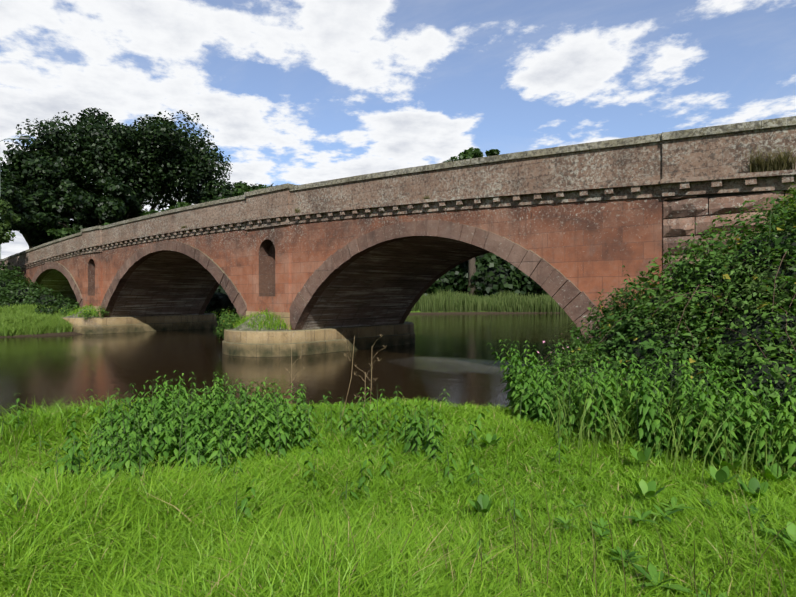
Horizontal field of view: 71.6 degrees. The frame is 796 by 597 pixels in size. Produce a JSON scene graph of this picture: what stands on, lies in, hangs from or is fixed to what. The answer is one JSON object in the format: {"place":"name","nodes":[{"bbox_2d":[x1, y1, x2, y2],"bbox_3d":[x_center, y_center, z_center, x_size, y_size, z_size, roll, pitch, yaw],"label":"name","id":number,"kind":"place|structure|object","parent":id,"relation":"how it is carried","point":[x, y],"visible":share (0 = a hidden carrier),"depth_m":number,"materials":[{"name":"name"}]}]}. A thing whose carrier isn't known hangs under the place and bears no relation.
{"place":"outdoors","nodes":[
{"label":"outdoors","id":0,"kind":"place"},
{"bbox_2d":[68,304,290,329],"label":"pier cutwater grass","id":1,"kind":"structure","parent":0,"point":[265,323],"depth_m":20.33,"materials":[{"name":"green plant"}]},
{"bbox_2d":[63,313,414,356],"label":"bridge pier plinths","id":2,"kind":"object","parent":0,"point":[257,343],"visible":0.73,"depth_m":21.94,"materials":[{"name":"beige stone"}]},
{"bbox_2d":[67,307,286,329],"bbox_3d":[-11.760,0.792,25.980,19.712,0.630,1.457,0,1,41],"label":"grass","id":3,"kind":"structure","parent":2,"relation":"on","point":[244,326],"depth_m":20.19,"materials":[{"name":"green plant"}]},
{"bbox_2d":[82,306,290,329],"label":"bridge pilaster bases","id":4,"kind":"object","parent":2,"relation":"on","point":[285,316],"visible":0.25,"depth_m":20.34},
{"bbox_2d":[83,222,290,312],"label":"bridge pilasters","id":5,"kind":"object","parent":4,"relation":"on","point":[279,237],"visible":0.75,"depth_m":21.13,"materials":[{"name":"red brick"}]},
{"bbox_2d":[88,239,274,296],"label":"bridge niche interiors","id":6,"kind":"object","parent":5,"relation":"in","point":[267,268],"visible":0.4,"depth_m":21.45,"materials":[{"name":"brown brick"}]},
{"bbox_2d":[38,237,486,329],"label":"bridge arch soffits","id":7,"kind":"object","parent":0,"point":[385,284],"visible":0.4,"depth_m":22.23,"materials":[{"name":"brown brick"}]},
{"bbox_2d":[0,313,585,420],"bbox_3d":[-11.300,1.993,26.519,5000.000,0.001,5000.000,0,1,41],"label":"river water","id":8,"kind":"structure","parent":0,"point":[453,356],"depth_m":17.22,"materials":[{"name":"brown liquid"}]},
{"bbox_2d":[28,220,601,342],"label":"bridge arch rings","id":9,"kind":"object","parent":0,"point":[559,288],"visible":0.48,"depth_m":17.83,"materials":[{"name":"brown stone"}]},
{"bbox_2d":[0,304,718,590],"bbox_3d":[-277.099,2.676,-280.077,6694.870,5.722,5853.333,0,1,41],"label":"ground","id":10,"kind":"structure","parent":0,"point":[217,319],"depth_m":28.55,"materials":[{"name":"green plant"}]},
{"bbox_2d":[0,157,9,173],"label":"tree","id":11,"kind":"object","parent":10,"relation":"on","point":[3,163],"visible":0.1,"depth_m":64.85,"materials":[{"name":"green plant"}]},
{"bbox_2d":[0,198,20,244],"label":"tree","id":12,"kind":"object","parent":10,"relation":"on","point":[5,222],"visible":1,"depth_m":38.09,"materials":[{"name":"green plant"}]},
{"bbox_2d":[0,137,29,258],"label":"street lamp post","id":13,"kind":"object","parent":10,"relation":"on","point":[24,138],"visible":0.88,"depth_m":45.95,"materials":[{"name":"metal"}]},
{"bbox_2d":[0,182,41,233],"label":"tree","id":14,"kind":"object","parent":10,"relation":"on","point":[10,194],"visible":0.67,"depth_m":52.17,"materials":[{"name":"green plant"}]},
{"bbox_2d":[0,182,47,233],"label":"tree","id":15,"kind":"object","parent":10,"relation":"on","point":[40,210],"depth_m":59.53,"materials":[{"name":"green plant"}]},
{"bbox_2d":[0,303,74,335],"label":"tall bank grass","id":16,"kind":"structure","parent":10,"relation":"on","point":[15,319],"depth_m":29.72,"materials":[{"name":"green plant"}]},
{"bbox_2d":[0,259,78,314],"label":"bank shrubs","id":17,"kind":"object","parent":10,"relation":"on","point":[14,289],"visible":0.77,"depth_m":33.80,"materials":[{"name":"green plant"}]},
{"bbox_2d":[0,148,87,248],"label":"tree","id":18,"kind":"object","parent":10,"relation":"on","point":[36,180],"visible":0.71,"depth_m":58.34,"materials":[{"name":"green plant"}]},
{"bbox_2d":[25,212,89,246],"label":"tree","id":19,"kind":"object","parent":10,"relation":"on","point":[40,237],"visible":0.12,"depth_m":57.36,"materials":[{"name":"green plant"}]},
{"bbox_2d":[47,222,110,238],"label":"bush","id":20,"kind":"object","parent":10,"relation":"on","point":[58,233],"visible":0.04,"depth_m":52.79,"materials":[{"name":"green plant"}]},
{"bbox_2d":[30,177,143,231],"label":"tree","id":21,"kind":"object","parent":10,"relation":"on","point":[89,209],"visible":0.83,"depth_m":55.73,"materials":[{"name":"green plant"}]},
{"bbox_2d":[4,107,232,219],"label":"oak tree","id":22,"kind":"object","parent":10,"relation":"on","point":[161,158],"visible":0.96,"depth_m":67.47,"materials":[{"name":"green plant"}]},
{"bbox_2d":[58,304,243,341],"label":"plinth bushes","id":23,"kind":"object","parent":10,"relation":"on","point":[227,320],"visible":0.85,"depth_m":21.26,"materials":[{"name":"green plant"}]},
{"bbox_2d":[137,202,191,216],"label":"tree","id":24,"kind":"object","parent":10,"relation":"on","point":[177,205],"visible":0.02,"depth_m":58.02,"materials":[{"name":"green plant"}]},
{"bbox_2d":[185,179,276,203],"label":"tree","id":25,"kind":"object","parent":10,"relation":"on","point":[214,192],"visible":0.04,"depth_m":70.96,"materials":[{"name":"green plant"}]},
{"bbox_2d":[216,181,271,199],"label":"tree","id":26,"kind":"object","parent":10,"relation":"on","point":[240,188],"visible":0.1,"depth_m":57.68,"materials":[{"name":"green plant"}]},
{"bbox_2d":[252,334,385,415],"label":"dried weed stalks","id":27,"kind":"object","parent":10,"relation":"on","point":[351,373],"visible":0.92,"depth_m":6.25,"materials":[{"name":"brown plant"}]},
{"bbox_2d":[19,197,662,329],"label":"bridge spandrel walls","id":28,"kind":"structure","parent":10,"relation":"on","point":[590,249],"depth_m":13.68,"materials":[{"name":"red brick"}]},
{"bbox_2d":[9,169,795,272],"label":"bridge cornice dentils","id":29,"kind":"object","parent":28,"relation":"attached to","point":[779,180],"visible":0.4,"depth_m":14.11,"materials":[{"name":"grey stone"}]},
{"bbox_2d":[181,144,795,228],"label":"parapet ledge grass tufts","id":30,"kind":"object","parent":28,"relation":"on","point":[780,162],"visible":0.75,"depth_m":10.36,"materials":[{"name":"green plant"}]},
{"bbox_2d":[205,252,548,318],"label":"trees","id":31,"kind":"object","parent":10,"relation":"on","point":[494,274],"visible":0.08,"depth_m":74.56,"materials":[{"name":"green plant"}]},
{"bbox_2d":[0,184,795,596],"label":"grass","id":32,"kind":"structure","parent":10,"relation":"on","point":[172,530],"depth_m":3.35,"materials":[{"name":"green plant"}]},
{"bbox_2d":[0,370,491,483],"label":"nettle patch","id":33,"kind":"object","parent":32,"relation":"on","point":[171,437],"depth_m":4.92,"materials":[{"name":"green plant"}]},
{"bbox_2d":[5,379,772,565],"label":"nettle strays","id":34,"kind":"object","parent":32,"relation":"on","point":[360,482],"depth_m":4.73,"materials":[{"name":"green plant"}]},
{"bbox_2d":[468,428,795,543],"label":"broadleaf weeds","id":35,"kind":"object","parent":32,"relation":"on","point":[649,488],"visible":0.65,"depth_m":4.18,"materials":[{"name":"green plant"}]},
{"bbox_2d":[555,496,795,596],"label":"broadleaf weeds","id":36,"kind":"object","parent":32,"relation":"on","point":[652,568],"visible":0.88,"depth_m":3.16,"materials":[{"name":"green plant"}]},
{"bbox_2d":[0,189,795,596],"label":"grass stalks","id":37,"kind":"object","parent":10,"relation":"on","point":[520,579],"visible":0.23,"depth_m":2.64,"materials":[{"name":"green plant"}]},
{"bbox_2d":[11,190,793,284],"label":"bridge abutment blocks","id":38,"kind":"structure","parent":10,"relation":"on","point":[687,208],"depth_m":11.25,"materials":[{"name":"brown stone"}]},
{"bbox_2d":[443,147,499,296],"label":"tree","id":39,"kind":"object","parent":10,"relation":"on","point":[469,153],"visible":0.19,"depth_m":74.89,"materials":[{"name":"green plant"}]},
{"bbox_2d":[412,287,564,312],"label":"reed bed","id":40,"kind":"object","parent":10,"relation":"on","point":[441,301],"visible":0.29,"depth_m":64.80,"materials":[{"name":"green plant"}]},
{"bbox_2d":[487,339,795,480],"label":"nettles","id":41,"kind":"object","parent":10,"relation":"on","point":[528,405],"depth_m":5.26,"materials":[{"name":"green plant"}]},
{"bbox_2d":[536,248,795,394],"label":"bramble stems","id":42,"kind":"object","parent":10,"relation":"on","point":[718,328],"visible":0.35,"depth_m":5.92,"materials":[{"name":"green plant"}]},
{"bbox_2d":[537,187,795,435],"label":"bush leaves","id":43,"kind":"object","parent":10,"relation":"on","point":[739,350],"visible":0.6,"depth_m":6.12,"materials":[{"name":"green plant"}]},
{"bbox_2d":[541,339,795,483],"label":"stems","id":44,"kind":"object","parent":10,"relation":"on","point":[581,435],"visible":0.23,"depth_m":4.99,"materials":[{"name":"green plant"}]},
{"bbox_2d":[0,125,795,269],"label":"bridge parapet walls","id":45,"kind":"structure","parent":0,"point":[717,154],"depth_m":14.33,"materials":[{"name":"grey stone"}]},
{"bbox_2d":[0,116,795,260],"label":"coping","id":46,"kind":"object","parent":45,"relation":"on","point":[739,127],"visible":0.33,"depth_m":14.15,"materials":[{"name":"grey stone"}]},
{"bbox_2d":[0,0,795,258],"label":"sky","id":47,"kind":"structure","parent":0,"point":[296,92],"materials":[{"name":"blue"}]},
{"bbox_2d":[555,190,795,358],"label":"bush shoots","id":48,"kind":"object","parent":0,"point":[689,255],"depth_m":6.48,"materials":[{"name":"green plant"}]}
]}

